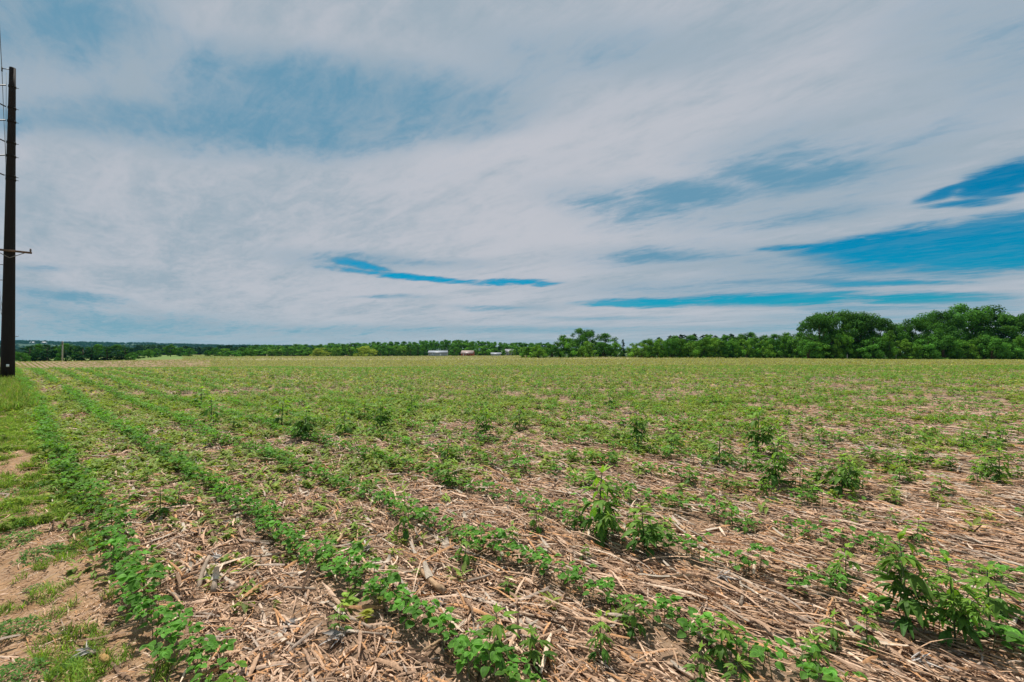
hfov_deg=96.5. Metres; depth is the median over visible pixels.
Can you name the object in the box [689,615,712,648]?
soybean plant
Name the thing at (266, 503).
soybean plant
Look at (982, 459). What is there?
ragweed plant
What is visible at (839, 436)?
ragweed plant
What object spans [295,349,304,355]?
wood tree
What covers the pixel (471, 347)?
wood tree
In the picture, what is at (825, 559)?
corn stalk
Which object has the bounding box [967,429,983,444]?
ragweed plant
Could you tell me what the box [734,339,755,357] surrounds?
bushy tree
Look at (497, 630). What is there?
weed plant
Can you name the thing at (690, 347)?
bushy tree
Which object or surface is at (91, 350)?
cedar tree
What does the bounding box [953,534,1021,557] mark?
corn stalk
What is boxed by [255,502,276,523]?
soybean plant
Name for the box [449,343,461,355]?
wood tree
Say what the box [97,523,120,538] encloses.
soybean plant
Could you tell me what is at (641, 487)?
corn stalk
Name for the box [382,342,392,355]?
wood tree
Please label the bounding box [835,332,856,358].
bushy tree
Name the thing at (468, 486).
soybean plant
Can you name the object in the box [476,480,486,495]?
soybean plant
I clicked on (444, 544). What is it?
corn stalk
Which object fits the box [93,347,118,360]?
cedar tree
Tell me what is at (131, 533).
soybean plant
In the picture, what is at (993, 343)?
bushy tree
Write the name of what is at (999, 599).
ragweed plant
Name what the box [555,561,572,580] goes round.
soybean plant
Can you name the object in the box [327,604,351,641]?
ragweed plant
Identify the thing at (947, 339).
bushy tree
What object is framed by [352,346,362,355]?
wood tree
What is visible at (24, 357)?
broad tree
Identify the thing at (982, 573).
corn stalk
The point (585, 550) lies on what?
ragweed plant
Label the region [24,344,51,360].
broad tree
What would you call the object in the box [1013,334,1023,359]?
bushy tree
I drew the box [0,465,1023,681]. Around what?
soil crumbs
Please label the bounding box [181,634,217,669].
soybean plant
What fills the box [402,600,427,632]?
soybean plant
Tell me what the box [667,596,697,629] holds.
soybean plant
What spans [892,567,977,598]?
corn stalk
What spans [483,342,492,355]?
wood tree
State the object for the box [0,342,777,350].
hills
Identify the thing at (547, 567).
soybean plant
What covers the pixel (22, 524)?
creeping weed
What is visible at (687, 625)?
soybean plant
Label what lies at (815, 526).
soybean plant
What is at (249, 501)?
soybean plant
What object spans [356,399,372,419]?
ragweed plant
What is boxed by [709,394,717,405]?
ragweed plant
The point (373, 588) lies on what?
soybean plant
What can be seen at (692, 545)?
soybean plant
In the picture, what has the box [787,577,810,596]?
soybean plant
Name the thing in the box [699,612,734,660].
soybean plant
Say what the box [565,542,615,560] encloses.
corn stalk
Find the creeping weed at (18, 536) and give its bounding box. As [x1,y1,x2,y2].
[0,528,51,549]
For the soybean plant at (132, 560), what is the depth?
2.72 m
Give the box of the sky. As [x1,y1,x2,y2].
[0,0,1023,348]
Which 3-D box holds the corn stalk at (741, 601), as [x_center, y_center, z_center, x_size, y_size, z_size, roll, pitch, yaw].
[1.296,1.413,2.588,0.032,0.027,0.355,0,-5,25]
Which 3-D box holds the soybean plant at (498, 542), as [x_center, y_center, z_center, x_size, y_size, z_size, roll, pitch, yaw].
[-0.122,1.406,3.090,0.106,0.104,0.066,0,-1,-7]
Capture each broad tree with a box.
[15,352,30,361]
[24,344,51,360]
[53,343,81,360]
[86,344,109,359]
[105,344,131,359]
[124,353,137,359]
[554,335,577,353]
[591,333,617,356]
[667,335,687,356]
[681,335,702,357]
[703,334,719,352]
[716,335,741,355]
[735,334,746,352]
[738,332,763,347]
[760,334,773,355]
[767,334,787,357]
[778,332,799,353]
[788,332,809,346]
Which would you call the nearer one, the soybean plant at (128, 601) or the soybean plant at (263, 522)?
the soybean plant at (128, 601)
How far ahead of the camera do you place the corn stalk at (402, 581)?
2.59 m
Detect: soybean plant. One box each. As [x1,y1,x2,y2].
[82,531,99,545]
[87,530,108,556]
[94,537,127,561]
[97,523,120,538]
[97,532,121,548]
[100,560,124,575]
[101,548,121,570]
[102,552,130,576]
[104,522,125,535]
[106,538,140,559]
[107,528,137,542]
[107,572,146,612]
[109,568,133,593]
[110,582,139,610]
[111,528,134,547]
[114,537,137,556]
[114,561,140,569]
[117,567,140,590]
[118,587,140,613]
[119,546,135,556]
[120,550,140,562]
[123,550,150,571]
[125,596,149,620]
[125,599,155,633]
[126,572,163,609]
[127,564,163,595]
[127,589,153,621]
[132,544,156,570]
[133,563,164,595]
[134,599,167,640]
[137,595,160,622]
[139,628,173,661]
[142,595,172,620]
[150,566,171,586]
[150,603,184,625]
[150,644,179,668]
[153,621,180,649]
[161,601,192,629]
[161,622,183,636]
[171,617,203,649]
[177,636,204,661]
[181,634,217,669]
[186,648,207,673]
[194,655,216,680]
[205,626,236,671]
[230,495,245,510]
[236,498,252,516]
[243,495,253,510]
[244,503,253,517]
[247,507,262,519]
[254,518,266,531]
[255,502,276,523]
[255,516,272,538]
[256,499,274,517]
[256,512,270,520]
[261,524,279,534]
[266,506,281,520]
[266,512,282,526]
[266,520,287,538]
[272,529,297,553]
[275,529,286,545]
[284,536,303,554]
[290,529,304,542]
[295,539,314,562]
[298,551,312,565]
[300,541,310,553]
[308,540,323,553]
[313,538,336,560]
[316,531,331,546]
[316,548,335,566]
[317,556,341,581]
[320,546,335,571]
[324,558,347,584]
[333,555,360,586]
[336,555,363,574]
[337,541,362,571]
[343,549,365,570]
[345,568,362,591]
[348,566,364,590]
[352,488,364,499]
[360,557,381,581]
[361,475,380,499]
[361,578,387,609]
[364,576,378,596]
[367,570,400,609]
[371,578,386,595]
[375,490,385,501]
[378,492,394,510]
[380,587,402,616]
[381,491,391,507]
[385,494,395,512]
[386,494,401,509]
[388,588,409,614]
[390,496,405,518]
[392,596,414,628]
[394,582,415,600]
[397,594,418,620]
[401,494,419,517]
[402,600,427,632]
[409,503,420,520]
[411,506,426,522]
[414,598,439,627]
[415,508,431,528]
[420,508,435,524]
[424,506,438,518]
[425,611,445,636]
[426,515,437,528]
[428,615,458,646]
[437,520,446,535]
[437,614,455,628]
[438,606,462,641]
[441,517,454,534]
[442,512,456,533]
[442,631,465,662]
[448,628,475,664]
[455,641,482,681]
[457,525,469,537]
[457,645,479,674]
[461,530,469,540]
[467,482,478,492]
[467,523,486,545]
[471,526,481,539]
[472,634,503,681]
[473,524,492,546]
[473,648,493,673]
[474,537,488,550]
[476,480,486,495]
[478,527,503,551]
[481,482,494,493]
[484,530,506,553]
[487,540,501,554]
[490,646,520,681]
[493,543,506,563]
[496,484,510,496]
[496,540,509,560]
[506,542,517,562]
[508,654,530,681]
[510,544,528,567]
[517,491,530,503]
[517,544,534,564]
[520,498,532,508]
[524,550,544,567]
[528,546,546,561]
[530,493,542,508]
[531,553,550,580]
[535,497,548,510]
[539,553,560,582]
[547,501,556,513]
[548,500,560,516]
[549,506,564,517]
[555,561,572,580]
[557,499,567,514]
[559,565,578,587]
[562,509,571,528]
[563,514,577,527]
[564,571,582,594]
[569,493,587,514]
[569,560,587,586]
[570,564,597,590]
[582,583,602,602]
[595,577,614,608]
[596,577,614,600]
[607,596,628,617]
[608,590,621,607]
[619,595,630,612]
[622,483,636,495]
[623,594,643,603]
[624,481,635,497]
[635,599,652,625]
[642,602,666,622]
[645,488,656,499]
[654,593,678,623]
[660,531,676,548]
[662,603,682,630]
[663,487,682,512]
[664,494,677,511]
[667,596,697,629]
[669,533,689,554]
[677,617,701,645]
[678,497,695,509]
[680,539,694,555]
[683,536,702,554]
[684,532,712,561]
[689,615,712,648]
[697,498,709,506]
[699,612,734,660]
[700,551,710,566]
[700,621,726,646]
[704,503,715,516]
[706,495,723,521]
[708,549,724,568]
[711,505,724,518]
[721,506,740,521]
[723,551,746,571]
[726,623,747,660]
[733,545,763,573]
[736,549,751,569]
[739,510,753,523]
[742,633,758,654]
[749,543,774,571]
[749,636,786,669]
[749,644,787,678]
[773,521,787,531]
[782,515,805,529]
[784,569,800,586]
[785,638,819,674]
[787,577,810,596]
[793,658,816,681]
[799,520,811,533]
[799,527,809,538]
[806,564,831,591]
[810,515,829,536]
[816,528,841,549]
[818,573,846,594]
[828,574,848,596]
[832,520,855,546]
[839,533,863,552]
[849,595,874,614]
[857,535,871,552]
[858,599,883,619]
[864,536,884,548]
[866,531,891,551]
[867,593,885,613]
[878,542,892,552]
[882,600,913,621]
[898,552,915,559]
[902,597,929,627]
[917,546,949,567]
[924,604,952,633]
[946,615,972,630]
[955,559,978,572]
[956,619,984,639]
[965,560,983,573]
[976,625,1022,651]
[980,567,1003,580]
[986,561,1014,580]
[995,615,1023,659]
[1009,566,1023,577]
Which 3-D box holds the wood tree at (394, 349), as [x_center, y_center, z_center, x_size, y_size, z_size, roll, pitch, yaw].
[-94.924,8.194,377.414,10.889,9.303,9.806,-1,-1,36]
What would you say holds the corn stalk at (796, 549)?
on the field
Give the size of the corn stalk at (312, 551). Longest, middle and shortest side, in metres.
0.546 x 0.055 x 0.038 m
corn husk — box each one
[71,641,101,657]
[208,551,221,564]
[282,618,299,631]
[320,629,345,648]
[362,540,369,551]
[432,598,448,606]
[709,570,735,583]
[908,651,940,671]
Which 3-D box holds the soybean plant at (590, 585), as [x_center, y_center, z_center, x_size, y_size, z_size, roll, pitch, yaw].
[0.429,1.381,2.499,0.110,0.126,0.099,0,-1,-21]
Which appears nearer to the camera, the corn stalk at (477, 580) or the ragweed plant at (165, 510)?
the corn stalk at (477, 580)
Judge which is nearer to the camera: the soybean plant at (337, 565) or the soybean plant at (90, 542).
the soybean plant at (337, 565)
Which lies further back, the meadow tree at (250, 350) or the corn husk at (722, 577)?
the meadow tree at (250, 350)
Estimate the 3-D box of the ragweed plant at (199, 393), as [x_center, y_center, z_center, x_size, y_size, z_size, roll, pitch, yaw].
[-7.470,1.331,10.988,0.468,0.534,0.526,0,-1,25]
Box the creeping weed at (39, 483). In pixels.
[13,480,60,490]
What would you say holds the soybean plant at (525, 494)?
on the field
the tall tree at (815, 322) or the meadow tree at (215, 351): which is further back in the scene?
the meadow tree at (215, 351)
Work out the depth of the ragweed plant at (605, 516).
3.26 m
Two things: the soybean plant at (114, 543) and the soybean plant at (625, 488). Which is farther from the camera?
the soybean plant at (625, 488)
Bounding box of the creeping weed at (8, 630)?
[0,614,57,639]
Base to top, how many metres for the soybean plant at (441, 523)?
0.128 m
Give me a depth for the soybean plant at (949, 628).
2.18 m
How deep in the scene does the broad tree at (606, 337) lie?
176.88 m
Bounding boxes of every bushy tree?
[509,349,515,354]
[519,347,533,357]
[527,345,547,357]
[545,343,561,357]
[560,341,579,357]
[577,341,598,357]
[595,342,613,356]
[608,342,624,357]
[625,343,637,357]
[628,342,650,357]
[645,338,664,357]
[650,338,669,357]
[660,339,679,357]
[666,339,690,357]
[681,341,701,357]
[689,338,715,357]
[705,337,727,357]
[717,339,734,357]
[724,339,746,357]
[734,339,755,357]
[742,335,765,357]
[752,340,776,357]
[763,339,784,357]
[777,335,798,357]
[787,337,803,357]
[797,340,824,358]
[804,341,834,358]
[823,337,843,358]
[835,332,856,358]
[847,342,874,358]
[859,337,887,358]
[880,330,900,358]
[893,339,918,358]
[900,342,929,358]
[912,336,943,358]
[930,333,964,358]
[939,338,976,358]
[960,343,980,358]
[967,336,990,358]
[978,335,1013,359]
[993,342,1023,358]
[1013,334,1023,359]
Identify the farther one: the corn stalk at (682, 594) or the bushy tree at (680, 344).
the bushy tree at (680, 344)
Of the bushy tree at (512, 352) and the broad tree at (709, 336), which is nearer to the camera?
the broad tree at (709, 336)
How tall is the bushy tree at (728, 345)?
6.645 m
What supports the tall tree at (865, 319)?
on the field
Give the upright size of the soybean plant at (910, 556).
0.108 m
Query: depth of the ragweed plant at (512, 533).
3.22 m
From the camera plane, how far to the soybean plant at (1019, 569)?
2.65 m
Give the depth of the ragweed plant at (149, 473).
4.67 m
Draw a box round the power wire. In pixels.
[0,37,5,162]
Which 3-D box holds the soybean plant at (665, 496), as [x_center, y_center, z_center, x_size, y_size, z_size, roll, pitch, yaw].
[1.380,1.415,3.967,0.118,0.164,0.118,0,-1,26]
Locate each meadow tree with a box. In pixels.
[132,350,146,358]
[140,349,153,357]
[151,348,163,356]
[162,344,178,356]
[176,347,185,355]
[184,348,196,355]
[203,350,210,356]
[210,347,220,355]
[218,348,229,356]
[223,350,243,356]
[238,348,249,355]
[248,348,257,355]
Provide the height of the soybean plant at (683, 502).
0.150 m
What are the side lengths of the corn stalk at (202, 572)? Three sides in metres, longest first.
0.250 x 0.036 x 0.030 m
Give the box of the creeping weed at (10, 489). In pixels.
[0,487,30,497]
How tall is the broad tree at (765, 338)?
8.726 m
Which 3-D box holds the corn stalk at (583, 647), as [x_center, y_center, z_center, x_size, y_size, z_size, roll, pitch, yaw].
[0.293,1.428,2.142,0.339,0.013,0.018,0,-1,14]
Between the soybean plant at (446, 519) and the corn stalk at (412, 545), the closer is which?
the corn stalk at (412, 545)
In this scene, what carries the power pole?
on the field
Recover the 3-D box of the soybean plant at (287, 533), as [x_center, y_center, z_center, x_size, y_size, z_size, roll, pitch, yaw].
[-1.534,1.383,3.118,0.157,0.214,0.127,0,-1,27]
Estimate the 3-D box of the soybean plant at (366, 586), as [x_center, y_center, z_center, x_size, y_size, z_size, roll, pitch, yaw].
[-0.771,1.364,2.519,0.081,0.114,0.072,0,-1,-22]
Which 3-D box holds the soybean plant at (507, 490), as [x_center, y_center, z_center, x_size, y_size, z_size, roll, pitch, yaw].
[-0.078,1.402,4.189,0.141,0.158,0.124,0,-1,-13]
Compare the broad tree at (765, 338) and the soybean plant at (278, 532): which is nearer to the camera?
the soybean plant at (278, 532)
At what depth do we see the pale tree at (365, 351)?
348.66 m
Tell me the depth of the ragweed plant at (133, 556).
2.74 m
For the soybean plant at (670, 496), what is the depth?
3.93 m
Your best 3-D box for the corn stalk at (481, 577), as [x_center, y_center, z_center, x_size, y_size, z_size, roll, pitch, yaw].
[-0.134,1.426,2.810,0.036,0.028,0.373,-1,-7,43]
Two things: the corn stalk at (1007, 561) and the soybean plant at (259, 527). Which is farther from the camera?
the soybean plant at (259, 527)
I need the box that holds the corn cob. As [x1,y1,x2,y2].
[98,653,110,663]
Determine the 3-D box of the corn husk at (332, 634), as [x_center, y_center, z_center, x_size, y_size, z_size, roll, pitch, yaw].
[-0.840,1.387,2.142,0.120,0.065,0.128,0,-1,-10]
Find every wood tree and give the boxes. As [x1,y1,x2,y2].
[251,346,262,355]
[252,349,265,355]
[264,349,276,355]
[272,349,282,355]
[282,348,292,355]
[288,348,299,355]
[293,346,305,355]
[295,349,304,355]
[303,349,310,355]
[329,344,341,354]
[330,347,341,355]
[335,346,349,355]
[345,347,356,355]
[352,343,363,354]
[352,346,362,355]
[373,345,389,355]
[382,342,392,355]
[382,345,395,355]
[391,345,401,355]
[397,346,409,355]
[404,344,415,355]
[412,342,423,355]
[413,344,424,355]
[419,341,429,355]
[428,342,436,350]
[431,342,446,350]
[440,341,450,354]
[446,341,460,352]
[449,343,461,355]
[453,341,463,355]
[463,342,472,349]
[464,341,478,355]
[473,342,484,355]
[478,345,491,355]
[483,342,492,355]
[490,344,501,352]
[496,343,504,351]
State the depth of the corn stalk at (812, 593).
2.55 m
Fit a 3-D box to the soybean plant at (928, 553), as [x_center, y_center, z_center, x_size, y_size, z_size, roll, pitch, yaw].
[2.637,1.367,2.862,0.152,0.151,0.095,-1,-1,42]
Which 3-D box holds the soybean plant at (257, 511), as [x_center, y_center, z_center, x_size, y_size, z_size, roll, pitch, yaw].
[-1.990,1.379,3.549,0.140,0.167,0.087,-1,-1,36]
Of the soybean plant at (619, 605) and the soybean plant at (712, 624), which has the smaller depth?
the soybean plant at (712, 624)
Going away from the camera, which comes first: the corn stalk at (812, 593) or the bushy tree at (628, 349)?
the corn stalk at (812, 593)
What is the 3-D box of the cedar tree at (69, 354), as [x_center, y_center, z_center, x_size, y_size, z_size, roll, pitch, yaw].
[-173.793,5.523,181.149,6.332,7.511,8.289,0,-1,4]
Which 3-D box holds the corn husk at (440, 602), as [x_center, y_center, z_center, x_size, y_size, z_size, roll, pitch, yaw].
[-0.381,1.395,2.445,0.086,0.043,0.080,-1,-1,42]
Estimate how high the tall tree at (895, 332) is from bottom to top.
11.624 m
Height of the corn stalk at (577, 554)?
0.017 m
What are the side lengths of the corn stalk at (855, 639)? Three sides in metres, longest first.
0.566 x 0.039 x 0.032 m
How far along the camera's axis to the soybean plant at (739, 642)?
2.04 m
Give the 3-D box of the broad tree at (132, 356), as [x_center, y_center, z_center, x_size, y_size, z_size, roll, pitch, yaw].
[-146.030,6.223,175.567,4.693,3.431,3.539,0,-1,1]
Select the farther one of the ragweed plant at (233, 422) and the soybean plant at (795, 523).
the ragweed plant at (233, 422)
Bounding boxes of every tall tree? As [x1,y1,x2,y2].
[569,328,596,356]
[790,312,846,358]
[816,309,866,358]
[838,311,890,358]
[867,317,906,357]
[887,322,917,357]
[897,317,945,358]
[916,308,971,358]
[941,303,1012,358]
[961,312,1023,358]
[993,313,1023,340]
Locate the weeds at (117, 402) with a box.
[17,358,1023,634]
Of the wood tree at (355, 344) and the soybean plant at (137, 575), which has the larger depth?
the wood tree at (355, 344)
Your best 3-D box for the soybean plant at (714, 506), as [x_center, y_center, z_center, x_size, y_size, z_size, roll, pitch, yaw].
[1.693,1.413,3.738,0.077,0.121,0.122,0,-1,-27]
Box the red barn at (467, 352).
[461,350,474,355]
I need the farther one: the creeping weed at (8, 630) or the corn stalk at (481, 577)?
the corn stalk at (481, 577)
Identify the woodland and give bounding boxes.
[0,340,361,356]
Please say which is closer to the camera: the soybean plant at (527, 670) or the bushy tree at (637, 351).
the soybean plant at (527, 670)
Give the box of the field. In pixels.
[0,350,1023,681]
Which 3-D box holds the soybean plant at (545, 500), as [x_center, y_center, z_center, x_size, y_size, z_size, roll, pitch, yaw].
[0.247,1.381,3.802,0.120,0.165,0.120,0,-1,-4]
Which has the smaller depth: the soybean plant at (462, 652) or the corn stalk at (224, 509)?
the soybean plant at (462, 652)
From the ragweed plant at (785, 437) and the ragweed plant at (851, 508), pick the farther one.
the ragweed plant at (785, 437)
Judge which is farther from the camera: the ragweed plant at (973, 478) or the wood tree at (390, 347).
the wood tree at (390, 347)
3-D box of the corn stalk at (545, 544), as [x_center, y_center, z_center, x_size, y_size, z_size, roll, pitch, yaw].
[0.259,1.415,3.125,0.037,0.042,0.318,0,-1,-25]
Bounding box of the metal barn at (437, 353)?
[428,351,447,355]
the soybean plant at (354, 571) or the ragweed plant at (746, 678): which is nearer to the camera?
the ragweed plant at (746, 678)
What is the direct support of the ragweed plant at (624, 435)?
on the field
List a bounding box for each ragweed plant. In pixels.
[46,479,62,493]
[64,394,75,402]
[120,420,134,436]
[120,487,139,506]
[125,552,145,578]
[140,465,155,483]
[142,484,174,520]
[155,421,164,432]
[165,481,189,506]
[189,479,202,493]
[190,386,214,404]
[197,395,222,420]
[202,432,214,448]
[208,414,220,425]
[220,409,242,429]
[270,394,295,425]
[284,405,322,440]
[317,412,329,425]
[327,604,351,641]
[335,411,355,435]
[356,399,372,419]
[367,398,396,428]
[390,490,421,542]
[404,393,419,414]
[435,435,459,461]
[438,456,459,486]
[446,525,461,543]
[449,529,479,574]
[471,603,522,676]
[472,405,498,437]
[496,576,516,599]
[504,521,521,544]
[511,406,527,430]
[517,624,557,679]
[527,505,544,534]
[547,455,560,473]
[568,501,586,529]
[577,464,630,548]
[579,544,592,559]
[585,609,615,663]
[603,389,615,408]
[605,448,616,464]
[608,512,624,533]
[609,424,619,439]
[609,474,622,493]
[617,413,627,426]
[618,595,649,640]
[619,428,632,442]
[621,504,675,557]
[623,405,650,447]
[623,487,636,502]
[661,430,684,455]
[681,463,699,485]
[682,641,713,681]
[696,611,745,676]
[707,431,732,467]
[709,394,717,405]
[721,653,751,681]
[724,500,741,527]
[732,649,756,675]
[733,514,755,535]
[735,447,753,470]
[739,405,781,451]
[748,434,793,487]
[756,478,768,499]
[772,435,787,452]
[778,429,789,445]
[786,461,809,488]
[791,447,804,458]
[795,415,805,428]
[795,569,808,581]
[797,427,806,439]
[797,632,832,674]
[802,476,821,493]
[802,485,816,499]
[808,628,829,651]
[810,416,823,432]
[811,427,828,444]
[812,445,825,458]
[812,466,824,479]
[812,609,848,650]
[815,453,868,499]
[824,560,851,592]
[825,438,833,447]
[827,543,861,583]
[833,429,843,441]
[840,454,859,468]
[840,460,867,490]
[842,504,859,519]
[851,420,872,434]
[853,611,881,657]
[864,527,950,639]
[876,449,895,468]
[884,486,901,504]
[885,508,900,527]
[886,459,911,482]
[899,517,934,546]
[902,452,917,466]
[914,427,936,442]
[916,596,939,614]
[918,442,938,461]
[923,552,998,650]
[929,473,956,497]
[937,451,958,470]
[952,561,1023,638]
[956,427,970,440]
[957,436,970,448]
[965,464,987,486]
[966,569,1023,624]
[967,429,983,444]
[968,448,997,477]
[970,565,983,576]
[971,443,982,456]
[975,446,1013,483]
[977,423,996,439]
[984,435,1009,453]
[990,425,1011,443]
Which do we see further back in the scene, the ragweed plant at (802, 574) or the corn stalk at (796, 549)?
the corn stalk at (796, 549)
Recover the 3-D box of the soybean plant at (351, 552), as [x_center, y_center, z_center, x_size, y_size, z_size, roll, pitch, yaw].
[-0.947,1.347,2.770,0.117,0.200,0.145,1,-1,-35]
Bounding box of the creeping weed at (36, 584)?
[21,581,53,591]
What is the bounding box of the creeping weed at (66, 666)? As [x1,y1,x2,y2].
[41,655,86,680]
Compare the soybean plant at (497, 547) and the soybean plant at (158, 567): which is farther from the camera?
the soybean plant at (497, 547)
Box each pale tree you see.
[309,348,331,355]
[354,346,377,355]
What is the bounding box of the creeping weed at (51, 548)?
[9,542,76,566]
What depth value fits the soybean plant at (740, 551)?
2.81 m
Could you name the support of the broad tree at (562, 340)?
on the field
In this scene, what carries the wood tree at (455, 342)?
on the field
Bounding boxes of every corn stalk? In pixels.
[128,493,152,497]
[142,522,192,544]
[182,502,227,505]
[193,547,219,567]
[194,573,244,588]
[196,555,210,588]
[199,508,245,511]
[204,565,211,587]
[209,566,219,594]
[216,512,252,519]
[240,631,265,636]
[246,550,287,558]
[253,568,319,591]
[257,546,285,564]
[258,603,267,626]
[267,621,303,632]
[269,585,316,590]
[301,458,339,468]
[305,510,364,530]
[307,539,366,552]
[307,663,316,681]
[311,556,353,579]
[312,626,383,634]
[323,532,344,552]
[329,600,373,629]
[332,615,375,619]
[354,561,384,565]
[354,575,377,596]
[365,571,458,579]
[369,545,397,547]
[370,556,404,569]
[376,572,424,607]
[409,537,418,561]
[417,561,446,594]
[423,619,464,651]
[425,541,472,554]
[430,534,452,559]
[437,623,487,645]
[442,575,503,583]
[450,589,516,607]
[466,566,509,582]
[466,611,478,678]
[468,481,525,489]
[472,594,534,615]
[478,592,511,623]
[485,592,513,616]
[488,619,551,643]
[500,601,527,650]
[503,528,525,537]
[505,564,564,572]
[513,489,549,493]
[519,614,549,632]
[537,537,563,557]
[541,639,610,651]
[546,605,572,638]
[549,489,588,495]
[560,548,588,557]
[563,551,604,569]
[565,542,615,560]
[567,556,598,568]
[596,573,691,578]
[605,533,662,540]
[611,479,651,493]
[617,484,660,491]
[643,515,689,518]
[656,513,697,540]
[658,521,702,537]
[659,560,699,584]
[664,586,694,601]
[668,502,741,514]
[687,557,745,571]
[693,565,798,611]
[694,544,747,568]
[695,631,732,656]
[718,599,789,644]
[732,530,795,538]
[739,580,743,605]
[764,580,860,612]
[768,536,816,557]
[768,556,859,584]
[770,631,822,650]
[783,553,830,560]
[795,627,921,650]
[826,502,913,518]
[831,597,855,633]
[838,511,937,529]
[845,518,886,523]
[847,554,866,573]
[867,655,950,680]
[870,617,935,634]
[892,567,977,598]
[904,482,935,484]
[917,504,957,510]
[939,534,1023,554]
[940,563,990,574]
[943,490,1000,494]
[950,549,1023,566]
[953,492,1016,500]
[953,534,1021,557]
[1008,615,1018,626]
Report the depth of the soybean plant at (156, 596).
2.33 m
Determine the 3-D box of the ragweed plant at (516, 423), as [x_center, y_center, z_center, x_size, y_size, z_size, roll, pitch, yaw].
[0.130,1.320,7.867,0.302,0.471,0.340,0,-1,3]
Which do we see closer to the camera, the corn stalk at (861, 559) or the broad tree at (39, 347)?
the corn stalk at (861, 559)
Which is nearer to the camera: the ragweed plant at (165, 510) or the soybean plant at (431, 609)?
the soybean plant at (431, 609)
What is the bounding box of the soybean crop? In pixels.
[15,354,1023,681]
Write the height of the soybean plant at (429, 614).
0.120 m
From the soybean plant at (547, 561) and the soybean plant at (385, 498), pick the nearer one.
the soybean plant at (547, 561)
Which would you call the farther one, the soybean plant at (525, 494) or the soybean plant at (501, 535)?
the soybean plant at (525, 494)
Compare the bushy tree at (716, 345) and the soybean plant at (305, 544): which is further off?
the bushy tree at (716, 345)
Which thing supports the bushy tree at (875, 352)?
on the field
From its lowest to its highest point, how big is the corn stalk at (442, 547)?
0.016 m
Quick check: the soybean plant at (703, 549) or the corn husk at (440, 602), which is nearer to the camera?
the corn husk at (440, 602)
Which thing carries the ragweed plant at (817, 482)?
on the field
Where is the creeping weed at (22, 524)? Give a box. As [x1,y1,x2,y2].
[0,517,47,532]
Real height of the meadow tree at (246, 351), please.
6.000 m
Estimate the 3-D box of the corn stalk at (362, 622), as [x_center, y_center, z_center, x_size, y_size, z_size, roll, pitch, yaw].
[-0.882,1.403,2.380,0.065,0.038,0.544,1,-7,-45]
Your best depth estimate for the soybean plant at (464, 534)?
3.21 m
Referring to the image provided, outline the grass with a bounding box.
[0,367,178,681]
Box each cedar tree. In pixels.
[20,346,40,360]
[33,344,59,360]
[61,346,79,360]
[72,347,94,360]
[84,347,101,360]
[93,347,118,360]
[114,347,136,360]
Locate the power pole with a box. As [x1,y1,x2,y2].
[0,67,31,377]
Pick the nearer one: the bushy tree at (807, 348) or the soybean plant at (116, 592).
the soybean plant at (116, 592)
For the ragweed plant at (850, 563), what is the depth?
2.71 m
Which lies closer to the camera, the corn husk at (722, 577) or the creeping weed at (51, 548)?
the corn husk at (722, 577)
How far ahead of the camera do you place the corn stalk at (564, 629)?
2.25 m
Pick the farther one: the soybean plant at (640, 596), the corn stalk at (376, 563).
the corn stalk at (376, 563)
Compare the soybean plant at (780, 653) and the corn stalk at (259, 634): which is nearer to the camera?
the soybean plant at (780, 653)
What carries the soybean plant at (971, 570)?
on the field
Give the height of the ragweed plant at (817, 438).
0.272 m
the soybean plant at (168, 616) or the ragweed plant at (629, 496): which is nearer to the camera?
the soybean plant at (168, 616)
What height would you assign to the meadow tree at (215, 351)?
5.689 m
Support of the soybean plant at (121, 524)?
on the field
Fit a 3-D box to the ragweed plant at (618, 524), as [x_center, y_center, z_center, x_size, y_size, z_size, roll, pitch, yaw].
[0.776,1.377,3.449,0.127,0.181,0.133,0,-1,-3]
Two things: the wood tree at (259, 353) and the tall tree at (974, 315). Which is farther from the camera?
the wood tree at (259, 353)
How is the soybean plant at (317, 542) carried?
on the field
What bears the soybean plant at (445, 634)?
on the field
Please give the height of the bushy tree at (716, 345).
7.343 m
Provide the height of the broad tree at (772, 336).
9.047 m
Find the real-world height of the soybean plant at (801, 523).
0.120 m
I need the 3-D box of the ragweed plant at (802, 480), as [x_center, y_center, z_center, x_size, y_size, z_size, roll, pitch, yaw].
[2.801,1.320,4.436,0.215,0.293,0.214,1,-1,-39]
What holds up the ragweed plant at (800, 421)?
on the field
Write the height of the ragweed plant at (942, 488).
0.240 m
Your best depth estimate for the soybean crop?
10.70 m
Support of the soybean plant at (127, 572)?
on the field
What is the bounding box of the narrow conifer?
[621,339,625,356]
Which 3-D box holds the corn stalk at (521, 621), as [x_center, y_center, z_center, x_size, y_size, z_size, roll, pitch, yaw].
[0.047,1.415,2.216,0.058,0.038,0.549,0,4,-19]
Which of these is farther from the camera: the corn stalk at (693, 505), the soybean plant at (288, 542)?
the corn stalk at (693, 505)
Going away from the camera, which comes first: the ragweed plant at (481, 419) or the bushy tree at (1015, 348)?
the ragweed plant at (481, 419)
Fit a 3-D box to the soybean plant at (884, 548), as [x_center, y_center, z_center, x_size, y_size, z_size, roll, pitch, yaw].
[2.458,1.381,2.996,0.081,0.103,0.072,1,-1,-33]
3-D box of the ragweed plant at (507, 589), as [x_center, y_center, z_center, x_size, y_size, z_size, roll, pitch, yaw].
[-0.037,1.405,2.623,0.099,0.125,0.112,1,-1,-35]
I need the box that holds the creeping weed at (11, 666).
[0,655,58,681]
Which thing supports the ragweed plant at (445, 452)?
on the field
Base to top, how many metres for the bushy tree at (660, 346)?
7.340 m

